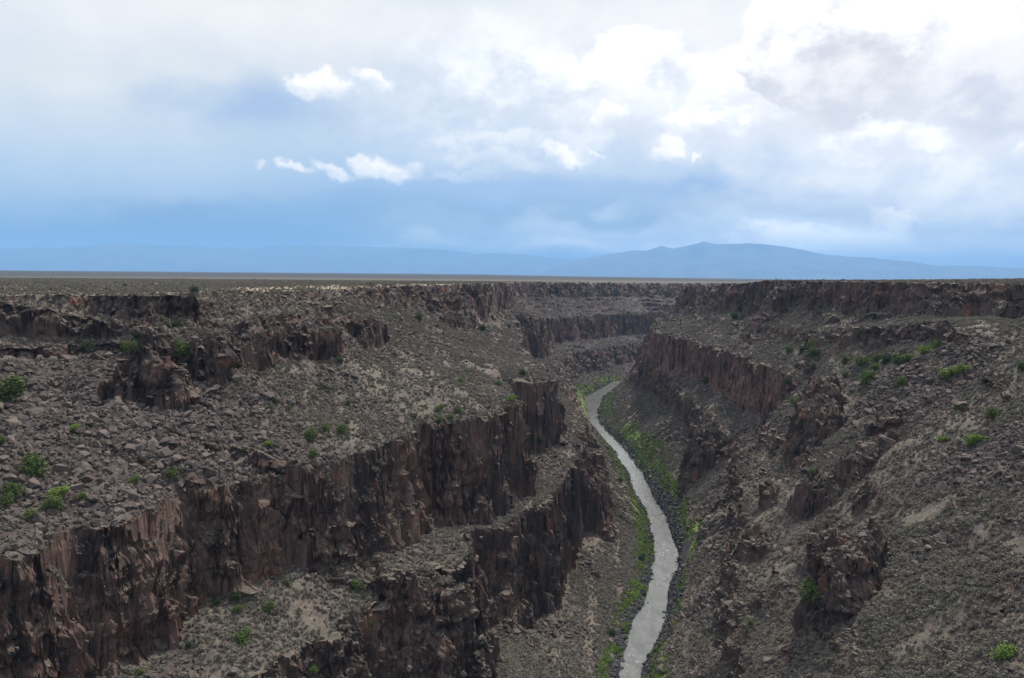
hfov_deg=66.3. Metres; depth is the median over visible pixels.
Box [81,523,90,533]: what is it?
boulder
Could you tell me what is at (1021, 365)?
green shrub
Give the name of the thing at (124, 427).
boulder
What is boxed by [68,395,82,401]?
boulder
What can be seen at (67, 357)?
boulder
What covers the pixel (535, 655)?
boulder
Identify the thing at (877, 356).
green shrub
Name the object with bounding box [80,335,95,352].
juniper
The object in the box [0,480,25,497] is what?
green shrub
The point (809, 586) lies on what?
green shrub
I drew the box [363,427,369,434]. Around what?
boulder
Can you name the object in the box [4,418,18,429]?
boulder
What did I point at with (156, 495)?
boulder
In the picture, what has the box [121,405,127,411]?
boulder
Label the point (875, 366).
green shrub
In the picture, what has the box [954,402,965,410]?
green shrub
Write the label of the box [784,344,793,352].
green shrub
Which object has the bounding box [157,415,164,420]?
boulder
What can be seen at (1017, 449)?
boulder
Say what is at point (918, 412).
boulder
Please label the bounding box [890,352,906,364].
green shrub
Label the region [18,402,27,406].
boulder
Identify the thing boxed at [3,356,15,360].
boulder
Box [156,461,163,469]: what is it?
boulder
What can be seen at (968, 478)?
boulder
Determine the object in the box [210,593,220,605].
juniper
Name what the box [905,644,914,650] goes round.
sagebrush
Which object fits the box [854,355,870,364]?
green shrub
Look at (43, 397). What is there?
boulder
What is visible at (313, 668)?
green shrub
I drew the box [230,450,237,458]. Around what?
boulder
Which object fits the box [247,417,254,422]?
boulder
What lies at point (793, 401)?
green shrub
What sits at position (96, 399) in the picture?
boulder
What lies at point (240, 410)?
boulder
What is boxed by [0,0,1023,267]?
sky
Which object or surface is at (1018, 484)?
boulder
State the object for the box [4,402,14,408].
boulder
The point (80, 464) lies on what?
boulder
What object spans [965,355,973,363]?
boulder
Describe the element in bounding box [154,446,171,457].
boulder
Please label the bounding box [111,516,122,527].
boulder
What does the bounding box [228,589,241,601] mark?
juniper
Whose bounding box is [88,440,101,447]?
boulder
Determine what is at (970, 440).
leafy bush
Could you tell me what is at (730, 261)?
mountains
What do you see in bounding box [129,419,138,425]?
boulder
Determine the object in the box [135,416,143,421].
boulder
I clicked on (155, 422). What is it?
boulder
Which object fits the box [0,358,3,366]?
boulder
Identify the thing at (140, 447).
boulder
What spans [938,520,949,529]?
boulder
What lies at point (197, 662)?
sagebrush
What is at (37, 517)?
boulder
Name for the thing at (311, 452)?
green shrub
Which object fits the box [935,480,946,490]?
boulder
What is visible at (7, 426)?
boulder
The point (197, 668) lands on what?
boulder
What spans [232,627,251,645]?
green shrub
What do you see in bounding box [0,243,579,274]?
hills
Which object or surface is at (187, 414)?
boulder
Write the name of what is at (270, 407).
green shrub
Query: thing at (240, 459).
boulder
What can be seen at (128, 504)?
boulder
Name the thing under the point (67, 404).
boulder
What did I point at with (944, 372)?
leafy bush
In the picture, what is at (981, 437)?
leafy bush
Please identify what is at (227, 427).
boulder
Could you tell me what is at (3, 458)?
boulder
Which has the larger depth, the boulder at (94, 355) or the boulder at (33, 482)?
the boulder at (94, 355)
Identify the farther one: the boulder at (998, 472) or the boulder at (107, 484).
the boulder at (998, 472)
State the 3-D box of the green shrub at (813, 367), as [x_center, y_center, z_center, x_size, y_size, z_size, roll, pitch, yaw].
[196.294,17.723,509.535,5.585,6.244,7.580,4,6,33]
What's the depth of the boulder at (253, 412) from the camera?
278.46 m
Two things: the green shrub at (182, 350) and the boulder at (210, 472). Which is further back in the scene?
the green shrub at (182, 350)
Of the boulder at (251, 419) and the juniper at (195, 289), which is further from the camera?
the juniper at (195, 289)
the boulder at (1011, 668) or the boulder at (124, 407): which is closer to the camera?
the boulder at (1011, 668)
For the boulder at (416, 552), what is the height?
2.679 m
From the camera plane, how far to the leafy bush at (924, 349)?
397.27 m
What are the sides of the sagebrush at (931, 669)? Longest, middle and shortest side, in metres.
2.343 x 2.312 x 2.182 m
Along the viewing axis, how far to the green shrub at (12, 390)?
238.28 m
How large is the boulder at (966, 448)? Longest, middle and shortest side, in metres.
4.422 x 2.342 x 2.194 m
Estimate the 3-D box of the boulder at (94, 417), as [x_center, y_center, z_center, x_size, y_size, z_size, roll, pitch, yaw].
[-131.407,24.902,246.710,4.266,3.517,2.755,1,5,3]
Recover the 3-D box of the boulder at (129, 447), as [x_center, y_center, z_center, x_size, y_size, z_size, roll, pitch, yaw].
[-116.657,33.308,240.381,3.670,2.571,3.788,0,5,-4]
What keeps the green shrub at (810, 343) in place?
on the terrain
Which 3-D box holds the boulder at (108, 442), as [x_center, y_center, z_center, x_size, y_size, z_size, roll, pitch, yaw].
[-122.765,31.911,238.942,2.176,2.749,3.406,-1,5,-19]
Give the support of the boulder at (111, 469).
on the terrain
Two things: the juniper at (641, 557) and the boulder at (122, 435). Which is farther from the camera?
the juniper at (641, 557)
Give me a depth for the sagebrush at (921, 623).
217.24 m
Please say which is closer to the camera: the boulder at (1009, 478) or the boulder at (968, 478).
the boulder at (1009, 478)
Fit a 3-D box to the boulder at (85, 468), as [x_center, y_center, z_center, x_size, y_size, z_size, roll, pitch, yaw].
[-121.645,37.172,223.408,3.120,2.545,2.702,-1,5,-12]
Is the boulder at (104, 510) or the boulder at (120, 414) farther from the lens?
the boulder at (120, 414)
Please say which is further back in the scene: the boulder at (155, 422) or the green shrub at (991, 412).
the green shrub at (991, 412)
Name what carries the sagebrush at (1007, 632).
on the terrain
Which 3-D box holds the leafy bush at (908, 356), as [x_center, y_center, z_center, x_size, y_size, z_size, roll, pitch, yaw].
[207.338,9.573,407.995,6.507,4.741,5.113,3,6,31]
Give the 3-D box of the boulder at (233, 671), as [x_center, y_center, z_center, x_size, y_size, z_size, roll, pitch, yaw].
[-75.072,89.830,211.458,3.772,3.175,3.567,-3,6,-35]
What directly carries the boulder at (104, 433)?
on the terrain
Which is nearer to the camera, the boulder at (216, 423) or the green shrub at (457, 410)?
the boulder at (216, 423)
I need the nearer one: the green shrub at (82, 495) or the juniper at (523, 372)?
the green shrub at (82, 495)
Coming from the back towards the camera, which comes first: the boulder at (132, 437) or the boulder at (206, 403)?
the boulder at (206, 403)
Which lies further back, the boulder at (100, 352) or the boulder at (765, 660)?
the boulder at (100, 352)
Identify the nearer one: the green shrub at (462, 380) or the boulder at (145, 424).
the boulder at (145, 424)
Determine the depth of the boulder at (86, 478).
217.83 m
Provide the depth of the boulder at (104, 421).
246.76 m
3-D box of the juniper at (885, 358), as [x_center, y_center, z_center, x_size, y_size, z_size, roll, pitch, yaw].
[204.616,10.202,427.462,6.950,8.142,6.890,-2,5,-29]
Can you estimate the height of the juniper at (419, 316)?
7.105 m
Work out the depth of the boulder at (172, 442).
247.06 m
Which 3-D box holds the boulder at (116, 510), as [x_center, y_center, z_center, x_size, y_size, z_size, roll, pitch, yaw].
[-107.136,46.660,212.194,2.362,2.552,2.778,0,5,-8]
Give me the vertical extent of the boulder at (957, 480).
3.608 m
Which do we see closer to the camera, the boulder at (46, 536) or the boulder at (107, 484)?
the boulder at (46, 536)
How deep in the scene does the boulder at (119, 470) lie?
228.38 m
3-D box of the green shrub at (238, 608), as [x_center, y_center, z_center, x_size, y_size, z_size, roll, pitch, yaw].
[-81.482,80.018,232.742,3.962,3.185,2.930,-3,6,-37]
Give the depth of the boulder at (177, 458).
241.41 m
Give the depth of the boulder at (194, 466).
241.45 m
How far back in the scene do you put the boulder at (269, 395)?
289.81 m
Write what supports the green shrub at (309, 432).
on the terrain
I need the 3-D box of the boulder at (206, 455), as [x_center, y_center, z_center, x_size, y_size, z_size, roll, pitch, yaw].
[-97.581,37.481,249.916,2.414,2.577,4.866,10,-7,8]
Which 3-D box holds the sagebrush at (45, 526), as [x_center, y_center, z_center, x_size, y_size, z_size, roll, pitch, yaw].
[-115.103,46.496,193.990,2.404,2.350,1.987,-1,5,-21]
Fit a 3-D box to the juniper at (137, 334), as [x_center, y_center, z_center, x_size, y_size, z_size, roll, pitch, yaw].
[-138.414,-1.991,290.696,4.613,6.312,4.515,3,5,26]
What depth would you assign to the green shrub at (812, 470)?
345.48 m
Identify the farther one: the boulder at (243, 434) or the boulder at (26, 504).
the boulder at (243, 434)
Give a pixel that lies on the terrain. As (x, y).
(120, 604)
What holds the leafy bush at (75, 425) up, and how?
on the terrain
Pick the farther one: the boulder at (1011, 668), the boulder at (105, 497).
the boulder at (105, 497)
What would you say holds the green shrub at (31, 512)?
on the terrain
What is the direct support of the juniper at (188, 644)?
on the terrain
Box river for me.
[585,380,678,677]
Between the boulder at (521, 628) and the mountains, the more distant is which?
the mountains
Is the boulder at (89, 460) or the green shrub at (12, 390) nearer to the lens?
the boulder at (89, 460)
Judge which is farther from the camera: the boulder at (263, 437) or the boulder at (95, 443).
the boulder at (263, 437)
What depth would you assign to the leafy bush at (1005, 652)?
183.57 m
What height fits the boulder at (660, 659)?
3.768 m
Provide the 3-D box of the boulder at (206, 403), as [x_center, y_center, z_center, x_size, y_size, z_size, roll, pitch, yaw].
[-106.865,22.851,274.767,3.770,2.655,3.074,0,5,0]
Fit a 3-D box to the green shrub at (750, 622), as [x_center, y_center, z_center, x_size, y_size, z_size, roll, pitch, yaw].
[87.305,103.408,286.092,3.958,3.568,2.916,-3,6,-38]
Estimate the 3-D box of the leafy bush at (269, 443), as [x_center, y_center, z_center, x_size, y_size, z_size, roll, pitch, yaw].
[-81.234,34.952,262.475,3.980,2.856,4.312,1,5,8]
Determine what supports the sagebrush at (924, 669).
on the terrain
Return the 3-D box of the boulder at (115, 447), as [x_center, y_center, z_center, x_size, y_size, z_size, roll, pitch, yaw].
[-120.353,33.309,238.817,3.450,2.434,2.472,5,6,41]
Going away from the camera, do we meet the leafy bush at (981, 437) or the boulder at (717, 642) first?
the leafy bush at (981, 437)
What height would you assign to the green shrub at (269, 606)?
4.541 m
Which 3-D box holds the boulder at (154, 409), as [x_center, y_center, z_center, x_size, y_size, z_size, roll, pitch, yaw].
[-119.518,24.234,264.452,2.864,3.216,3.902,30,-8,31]
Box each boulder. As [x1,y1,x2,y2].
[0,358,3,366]
[0,455,8,461]
[1,422,13,428]
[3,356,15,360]
[3,473,16,481]
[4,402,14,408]
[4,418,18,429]
[6,435,14,443]
[8,469,18,476]
[14,475,25,483]
[15,394,28,401]
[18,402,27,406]
[21,501,32,507]
[26,380,37,387]
[28,407,42,417]
[28,478,39,487]
[32,512,44,522]
[32,535,42,544]
[33,530,42,535]
[39,394,46,400]
[42,531,49,538]
[47,356,57,361]
[52,388,61,393]
[56,433,67,443]
[60,355,74,360]
[61,401,71,407]
[65,393,75,398]
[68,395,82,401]
[73,469,84,476]
[75,461,91,469]
[77,451,89,456]
[79,474,93,481]
[81,465,89,472]
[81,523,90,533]
[85,458,94,463]
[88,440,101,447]
[88,486,103,494]
[89,353,99,358]
[89,413,99,422]
[89,448,101,453]
[89,518,99,526]
[90,395,101,403]
[93,511,105,517]
[94,350,103,356]
[98,429,108,438]
[98,508,108,513]
[100,418,109,423]
[102,494,112,499]
[104,481,110,488]
[105,439,112,446]
[106,425,116,430]
[107,400,120,405]
[107,465,116,473]
[108,468,122,473]
[110,340,120,345]
[111,410,124,417]
[111,472,119,477]
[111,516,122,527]
[112,444,120,451]
[113,396,122,402]
[113,507,120,512]
[118,433,130,437]
[119,425,128,429]
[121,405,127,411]
[121,463,128,470]
[121,501,135,508]
[122,469,129,475]
[124,444,135,451]
[128,434,136,439]
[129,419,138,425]
[129,509,141,520]
[130,402,140,407]
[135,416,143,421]
[135,444,144,451]
[142,421,151,429]
[143,473,157,483]
[145,507,155,513]
[145,670,159,676]
[147,438,158,450]
[148,672,159,677]
[151,406,158,412]
[151,420,160,424]
[152,492,161,498]
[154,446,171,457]
[154,482,163,486]
[154,485,162,490]
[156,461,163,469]
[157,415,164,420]
[159,437,169,443]
[166,439,177,446]
[173,454,181,461]
[178,478,184,486]
[180,418,189,424]
[184,410,191,417]
[186,670,196,677]
[187,425,194,432]
[188,463,198,470]
[191,665,200,671]
[197,414,206,419]
[200,452,210,458]
[202,401,213,406]
[204,467,215,477]
[206,432,214,439]
[207,477,217,483]
[211,404,217,410]
[212,419,220,427]
[214,400,220,407]
[217,458,225,464]
[218,450,230,458]
[219,453,225,459]
[221,408,231,415]
[224,424,232,429]
[226,667,240,675]
[230,374,240,381]
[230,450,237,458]
[233,435,241,440]
[234,462,244,467]
[236,408,245,412]
[237,431,247,438]
[237,457,244,462]
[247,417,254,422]
[250,410,257,415]
[257,435,266,440]
[260,419,268,427]
[262,391,273,399]
[266,431,273,436]
[297,439,307,448]
[326,591,337,598]
[327,452,334,458]
[350,371,358,377]
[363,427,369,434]
[398,417,403,423]
[412,548,421,555]
[516,625,524,632]
[532,653,540,664]
[655,663,663,671]
[656,657,664,664]
[713,639,721,644]
[761,656,772,665]
[809,631,817,637]
[857,532,866,537]
[889,569,896,576]
[914,410,922,418]
[928,394,936,401]
[932,522,940,531]
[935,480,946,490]
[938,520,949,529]
[939,453,947,460]
[946,534,955,543]
[952,477,964,484]
[959,455,969,461]
[963,445,970,451]
[964,475,973,481]
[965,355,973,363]
[989,343,995,348]
[993,467,1003,476]
[995,451,1009,457]
[1004,475,1014,481]
[1005,664,1016,672]
[1011,445,1023,453]
[1014,482,1022,487]
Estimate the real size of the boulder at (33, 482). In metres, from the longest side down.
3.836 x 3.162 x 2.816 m
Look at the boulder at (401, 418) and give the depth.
315.73 m
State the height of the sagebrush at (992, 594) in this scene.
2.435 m
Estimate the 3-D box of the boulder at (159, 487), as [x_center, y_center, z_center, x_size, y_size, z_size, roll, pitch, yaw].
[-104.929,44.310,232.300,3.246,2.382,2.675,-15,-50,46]
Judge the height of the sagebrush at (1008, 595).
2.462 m
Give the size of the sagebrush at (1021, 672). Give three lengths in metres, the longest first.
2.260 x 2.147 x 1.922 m
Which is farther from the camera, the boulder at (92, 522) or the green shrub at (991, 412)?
the green shrub at (991, 412)
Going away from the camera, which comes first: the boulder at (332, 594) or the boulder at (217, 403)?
the boulder at (332, 594)
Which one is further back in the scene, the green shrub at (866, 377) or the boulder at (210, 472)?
the green shrub at (866, 377)
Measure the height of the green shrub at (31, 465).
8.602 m
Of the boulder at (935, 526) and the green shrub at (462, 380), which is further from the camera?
the green shrub at (462, 380)
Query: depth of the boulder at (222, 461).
249.21 m
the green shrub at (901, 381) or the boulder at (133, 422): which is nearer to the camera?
the boulder at (133, 422)
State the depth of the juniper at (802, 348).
534.69 m
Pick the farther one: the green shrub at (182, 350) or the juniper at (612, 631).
the juniper at (612, 631)
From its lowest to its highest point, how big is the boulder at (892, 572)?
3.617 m
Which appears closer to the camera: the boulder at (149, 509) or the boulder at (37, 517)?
the boulder at (37, 517)
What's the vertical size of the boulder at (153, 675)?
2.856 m
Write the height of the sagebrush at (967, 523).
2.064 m
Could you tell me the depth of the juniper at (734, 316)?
758.28 m
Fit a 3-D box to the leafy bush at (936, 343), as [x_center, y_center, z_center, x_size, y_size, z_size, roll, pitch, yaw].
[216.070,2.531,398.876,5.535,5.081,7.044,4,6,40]
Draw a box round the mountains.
[540,242,1023,279]
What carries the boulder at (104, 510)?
on the terrain
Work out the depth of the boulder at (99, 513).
208.10 m
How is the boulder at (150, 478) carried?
on the terrain
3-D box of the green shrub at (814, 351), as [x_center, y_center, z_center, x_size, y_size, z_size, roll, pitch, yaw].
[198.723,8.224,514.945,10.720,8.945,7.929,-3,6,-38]
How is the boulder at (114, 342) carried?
on the terrain
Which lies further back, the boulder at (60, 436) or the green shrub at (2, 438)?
the boulder at (60, 436)
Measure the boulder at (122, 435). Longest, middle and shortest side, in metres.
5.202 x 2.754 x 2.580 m
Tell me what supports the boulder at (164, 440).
on the terrain
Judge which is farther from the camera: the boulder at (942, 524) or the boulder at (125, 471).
the boulder at (942, 524)
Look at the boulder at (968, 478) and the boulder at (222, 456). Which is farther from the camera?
the boulder at (968, 478)
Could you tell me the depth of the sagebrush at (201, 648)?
215.67 m
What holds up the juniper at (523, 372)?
on the terrain
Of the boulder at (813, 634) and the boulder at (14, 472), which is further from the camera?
the boulder at (813, 634)
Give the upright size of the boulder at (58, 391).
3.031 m
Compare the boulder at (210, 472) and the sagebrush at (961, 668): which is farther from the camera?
the boulder at (210, 472)
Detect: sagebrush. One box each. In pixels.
[41,523,51,531]
[47,531,56,537]
[194,658,201,665]
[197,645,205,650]
[253,592,261,599]
[885,650,894,657]
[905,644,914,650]
[917,619,924,626]
[920,666,928,673]
[927,668,935,673]
[957,662,964,671]
[964,519,973,525]
[984,507,992,514]
[988,578,995,585]
[988,589,997,598]
[1003,591,1011,598]
[1004,629,1013,634]
[1013,671,1023,676]
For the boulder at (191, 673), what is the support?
on the terrain
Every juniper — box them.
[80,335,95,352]
[133,325,143,338]
[184,640,192,648]
[190,285,198,293]
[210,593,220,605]
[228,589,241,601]
[281,578,289,586]
[336,356,343,363]
[415,312,422,321]
[478,323,485,330]
[518,368,526,374]
[537,434,544,444]
[608,626,615,636]
[638,552,645,560]
[702,375,708,384]
[729,311,737,319]
[799,344,806,352]
[854,327,860,338]
[880,351,891,363]
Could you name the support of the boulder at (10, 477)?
on the terrain
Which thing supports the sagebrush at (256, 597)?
on the terrain
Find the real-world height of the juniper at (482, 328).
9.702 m
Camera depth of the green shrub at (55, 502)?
201.84 m
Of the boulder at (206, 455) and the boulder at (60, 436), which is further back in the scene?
the boulder at (206, 455)
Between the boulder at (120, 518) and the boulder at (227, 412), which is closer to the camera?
the boulder at (120, 518)
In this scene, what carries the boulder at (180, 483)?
on the terrain
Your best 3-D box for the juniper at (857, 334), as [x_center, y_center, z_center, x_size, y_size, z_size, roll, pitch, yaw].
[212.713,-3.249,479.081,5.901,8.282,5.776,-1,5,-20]
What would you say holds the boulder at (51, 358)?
on the terrain
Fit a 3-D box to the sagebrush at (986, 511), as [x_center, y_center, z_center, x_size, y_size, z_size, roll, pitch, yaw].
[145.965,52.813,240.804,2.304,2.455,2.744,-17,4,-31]
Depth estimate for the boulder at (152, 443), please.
242.53 m
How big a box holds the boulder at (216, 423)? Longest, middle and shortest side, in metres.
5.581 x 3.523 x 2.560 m
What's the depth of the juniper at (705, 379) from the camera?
665.52 m
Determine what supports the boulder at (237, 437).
on the terrain
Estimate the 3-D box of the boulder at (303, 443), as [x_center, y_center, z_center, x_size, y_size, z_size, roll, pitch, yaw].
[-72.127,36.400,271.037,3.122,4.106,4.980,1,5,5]
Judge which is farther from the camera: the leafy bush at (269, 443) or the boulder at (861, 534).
the leafy bush at (269, 443)
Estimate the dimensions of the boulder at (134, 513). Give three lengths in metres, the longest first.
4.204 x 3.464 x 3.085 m
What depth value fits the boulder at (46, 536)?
192.17 m
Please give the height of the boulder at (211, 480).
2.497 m
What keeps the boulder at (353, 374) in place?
on the terrain
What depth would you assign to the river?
444.65 m
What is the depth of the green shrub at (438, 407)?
334.11 m
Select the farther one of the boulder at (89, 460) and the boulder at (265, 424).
the boulder at (265, 424)
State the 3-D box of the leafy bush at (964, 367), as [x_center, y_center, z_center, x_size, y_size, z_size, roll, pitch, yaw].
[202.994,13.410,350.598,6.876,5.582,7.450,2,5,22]
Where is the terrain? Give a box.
[0,270,1023,677]
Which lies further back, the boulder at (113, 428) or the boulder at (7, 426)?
the boulder at (113, 428)
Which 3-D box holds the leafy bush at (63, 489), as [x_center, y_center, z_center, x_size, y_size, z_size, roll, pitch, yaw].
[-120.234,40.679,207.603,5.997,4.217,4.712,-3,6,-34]
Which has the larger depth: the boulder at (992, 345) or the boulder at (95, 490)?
the boulder at (992, 345)
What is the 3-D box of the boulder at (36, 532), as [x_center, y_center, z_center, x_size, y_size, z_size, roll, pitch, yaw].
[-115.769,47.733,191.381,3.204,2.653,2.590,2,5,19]
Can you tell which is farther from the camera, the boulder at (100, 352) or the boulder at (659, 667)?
the boulder at (659, 667)
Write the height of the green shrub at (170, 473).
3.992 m
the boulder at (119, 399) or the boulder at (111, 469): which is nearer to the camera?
the boulder at (111, 469)
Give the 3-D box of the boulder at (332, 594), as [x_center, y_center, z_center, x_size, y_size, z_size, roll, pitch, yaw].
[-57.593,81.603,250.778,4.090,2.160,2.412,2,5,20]
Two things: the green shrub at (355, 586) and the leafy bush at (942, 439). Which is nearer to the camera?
the green shrub at (355, 586)
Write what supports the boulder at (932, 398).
on the terrain
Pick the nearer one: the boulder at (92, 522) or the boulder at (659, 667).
the boulder at (92, 522)
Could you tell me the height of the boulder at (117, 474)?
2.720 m
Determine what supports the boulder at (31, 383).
on the terrain
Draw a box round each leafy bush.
[45,484,69,496]
[69,423,80,430]
[264,440,273,446]
[506,394,516,400]
[904,353,914,360]
[915,343,935,354]
[931,339,940,346]
[936,366,951,380]
[936,435,949,441]
[947,365,961,374]
[958,363,974,371]
[962,433,979,445]
[971,433,988,442]
[989,641,1019,661]
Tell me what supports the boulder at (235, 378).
on the terrain
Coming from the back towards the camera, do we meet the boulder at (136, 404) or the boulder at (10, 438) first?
the boulder at (136, 404)
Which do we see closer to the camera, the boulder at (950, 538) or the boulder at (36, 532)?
the boulder at (36, 532)
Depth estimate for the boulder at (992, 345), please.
348.76 m
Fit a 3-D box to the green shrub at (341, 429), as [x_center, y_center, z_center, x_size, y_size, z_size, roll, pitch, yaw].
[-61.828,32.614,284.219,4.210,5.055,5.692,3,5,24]
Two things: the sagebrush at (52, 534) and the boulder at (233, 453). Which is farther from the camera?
the boulder at (233, 453)
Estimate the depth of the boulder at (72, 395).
257.77 m
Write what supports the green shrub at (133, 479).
on the terrain
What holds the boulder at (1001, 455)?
on the terrain
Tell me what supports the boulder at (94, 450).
on the terrain
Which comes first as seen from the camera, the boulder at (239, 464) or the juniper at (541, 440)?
the boulder at (239, 464)
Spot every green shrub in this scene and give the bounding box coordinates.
[0,373,28,402]
[0,435,7,443]
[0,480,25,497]
[0,490,14,506]
[17,451,50,476]
[23,508,38,519]
[36,494,65,510]
[73,490,86,500]
[119,340,137,353]
[127,473,139,485]
[136,667,147,675]
[164,466,179,477]
[172,339,189,356]
[231,604,244,612]
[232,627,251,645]
[260,599,277,612]
[262,405,273,410]
[303,427,316,440]
[307,448,319,458]
[309,664,318,673]
[321,423,331,431]
[335,422,348,433]
[350,579,363,591]
[433,403,443,412]
[445,414,454,419]
[455,406,463,413]
[457,378,465,383]
[746,619,754,625]
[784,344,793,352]
[788,396,798,407]
[797,574,820,602]
[806,339,815,348]
[807,346,819,356]
[807,469,815,474]
[810,363,816,369]
[840,354,850,363]
[841,370,848,377]
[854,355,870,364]
[858,369,875,385]
[868,351,882,363]
[868,362,879,370]
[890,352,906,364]
[890,375,907,387]
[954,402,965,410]
[986,405,1000,419]
[1017,360,1023,370]
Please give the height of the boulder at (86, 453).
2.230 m
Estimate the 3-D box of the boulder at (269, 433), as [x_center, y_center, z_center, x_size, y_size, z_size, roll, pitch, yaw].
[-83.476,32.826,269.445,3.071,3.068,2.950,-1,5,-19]
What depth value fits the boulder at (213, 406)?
273.12 m
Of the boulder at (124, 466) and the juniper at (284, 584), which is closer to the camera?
the boulder at (124, 466)
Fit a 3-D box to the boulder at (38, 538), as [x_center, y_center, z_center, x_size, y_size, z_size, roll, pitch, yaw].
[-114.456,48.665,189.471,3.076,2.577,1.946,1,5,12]
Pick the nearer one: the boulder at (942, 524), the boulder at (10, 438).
the boulder at (10, 438)
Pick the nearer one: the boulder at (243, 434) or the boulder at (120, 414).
the boulder at (120, 414)
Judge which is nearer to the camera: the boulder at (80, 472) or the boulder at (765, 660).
the boulder at (80, 472)
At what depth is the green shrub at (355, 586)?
255.97 m
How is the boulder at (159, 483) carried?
on the terrain
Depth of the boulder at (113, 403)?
257.99 m
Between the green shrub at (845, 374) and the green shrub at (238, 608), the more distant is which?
the green shrub at (845, 374)
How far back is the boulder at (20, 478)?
207.17 m
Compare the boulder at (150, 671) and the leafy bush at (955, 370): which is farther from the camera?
the leafy bush at (955, 370)
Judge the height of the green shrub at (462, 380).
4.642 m
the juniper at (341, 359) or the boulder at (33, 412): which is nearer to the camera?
the boulder at (33, 412)
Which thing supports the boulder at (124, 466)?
on the terrain
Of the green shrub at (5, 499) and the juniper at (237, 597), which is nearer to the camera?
the green shrub at (5, 499)
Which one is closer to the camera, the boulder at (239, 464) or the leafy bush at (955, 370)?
the boulder at (239, 464)
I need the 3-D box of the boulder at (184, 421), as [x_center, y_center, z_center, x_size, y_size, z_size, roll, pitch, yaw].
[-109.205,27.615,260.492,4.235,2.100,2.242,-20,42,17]
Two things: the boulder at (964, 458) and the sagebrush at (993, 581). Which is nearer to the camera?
the sagebrush at (993, 581)
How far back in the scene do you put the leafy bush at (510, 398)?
371.81 m
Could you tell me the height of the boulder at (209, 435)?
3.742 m
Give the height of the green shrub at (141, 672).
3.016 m
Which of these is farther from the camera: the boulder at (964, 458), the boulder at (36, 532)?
the boulder at (964, 458)
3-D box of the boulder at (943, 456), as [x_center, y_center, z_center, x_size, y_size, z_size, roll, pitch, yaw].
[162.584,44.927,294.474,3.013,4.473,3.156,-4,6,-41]
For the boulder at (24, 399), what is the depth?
243.43 m
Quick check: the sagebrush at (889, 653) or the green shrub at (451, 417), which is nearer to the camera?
the sagebrush at (889, 653)
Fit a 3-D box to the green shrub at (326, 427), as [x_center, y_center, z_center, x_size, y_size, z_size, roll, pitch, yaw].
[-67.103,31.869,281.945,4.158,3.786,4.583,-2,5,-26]
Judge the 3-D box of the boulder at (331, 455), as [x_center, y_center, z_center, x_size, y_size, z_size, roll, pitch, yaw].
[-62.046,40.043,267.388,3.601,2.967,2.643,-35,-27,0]
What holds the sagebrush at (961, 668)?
on the terrain
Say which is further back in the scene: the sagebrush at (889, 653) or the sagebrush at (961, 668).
the sagebrush at (889, 653)
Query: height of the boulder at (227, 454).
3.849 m
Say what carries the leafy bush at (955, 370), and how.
on the terrain
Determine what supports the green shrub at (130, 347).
on the terrain
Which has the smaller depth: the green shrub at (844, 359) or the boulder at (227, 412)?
the boulder at (227, 412)
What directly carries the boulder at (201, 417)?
on the terrain
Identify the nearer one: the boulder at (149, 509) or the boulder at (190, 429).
the boulder at (149, 509)
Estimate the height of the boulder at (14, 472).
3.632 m

